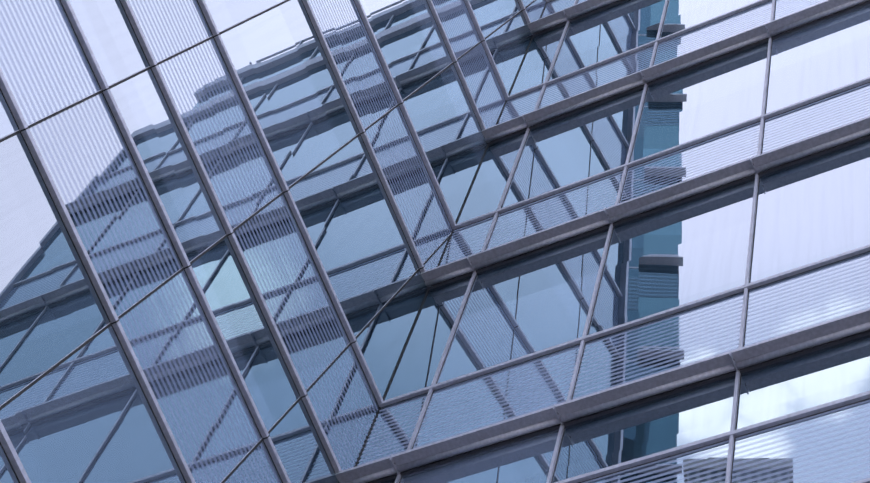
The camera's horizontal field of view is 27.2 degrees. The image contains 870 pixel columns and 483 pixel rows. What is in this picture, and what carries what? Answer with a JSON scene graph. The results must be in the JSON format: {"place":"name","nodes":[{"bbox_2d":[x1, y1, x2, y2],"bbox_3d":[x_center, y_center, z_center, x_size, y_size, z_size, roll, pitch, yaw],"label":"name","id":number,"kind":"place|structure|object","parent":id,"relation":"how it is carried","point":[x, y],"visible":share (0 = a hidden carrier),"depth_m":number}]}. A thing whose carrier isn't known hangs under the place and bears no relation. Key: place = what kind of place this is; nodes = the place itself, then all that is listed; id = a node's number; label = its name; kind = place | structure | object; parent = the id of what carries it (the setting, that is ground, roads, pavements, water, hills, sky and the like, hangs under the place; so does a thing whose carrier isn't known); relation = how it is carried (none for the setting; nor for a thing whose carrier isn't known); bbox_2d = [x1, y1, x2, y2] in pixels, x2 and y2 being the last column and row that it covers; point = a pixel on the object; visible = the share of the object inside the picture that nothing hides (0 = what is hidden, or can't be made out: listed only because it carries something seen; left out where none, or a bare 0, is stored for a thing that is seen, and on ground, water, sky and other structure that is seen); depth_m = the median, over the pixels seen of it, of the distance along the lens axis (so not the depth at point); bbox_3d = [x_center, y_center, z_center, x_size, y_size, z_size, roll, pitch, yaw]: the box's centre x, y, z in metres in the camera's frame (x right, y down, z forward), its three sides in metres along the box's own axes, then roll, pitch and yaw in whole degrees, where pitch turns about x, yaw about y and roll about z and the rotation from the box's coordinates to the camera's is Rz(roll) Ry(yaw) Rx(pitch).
{"place":"outdoors","nodes":[
{"label":"outdoors","id":0,"kind":"place"},
{"bbox_2d":[0,0,545,482],"bbox_3d":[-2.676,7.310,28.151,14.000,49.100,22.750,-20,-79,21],"label":"glass facade","id":1,"kind":"structure","parent":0,"point":[84,414],"depth_m":16.85},
{"bbox_2d":[0,0,545,482],"bbox_3d":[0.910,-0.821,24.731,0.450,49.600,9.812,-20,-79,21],"label":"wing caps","id":2,"kind":"object","parent":1,"relation":"attached to","point":[6,444],"visible":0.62,"depth_m":16.80},
{"bbox_2d":[357,0,869,482],"bbox_3d":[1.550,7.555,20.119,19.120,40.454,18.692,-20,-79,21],"label":"glass facade","id":3,"kind":"structure","parent":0,"point":[813,210],"depth_m":18.73},
{"bbox_2d":[335,0,869,482],"bbox_3d":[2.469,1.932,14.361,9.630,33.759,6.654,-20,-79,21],"label":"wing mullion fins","id":4,"kind":"object","parent":3,"relation":"attached to","point":[741,360],"visible":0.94,"depth_m":19.15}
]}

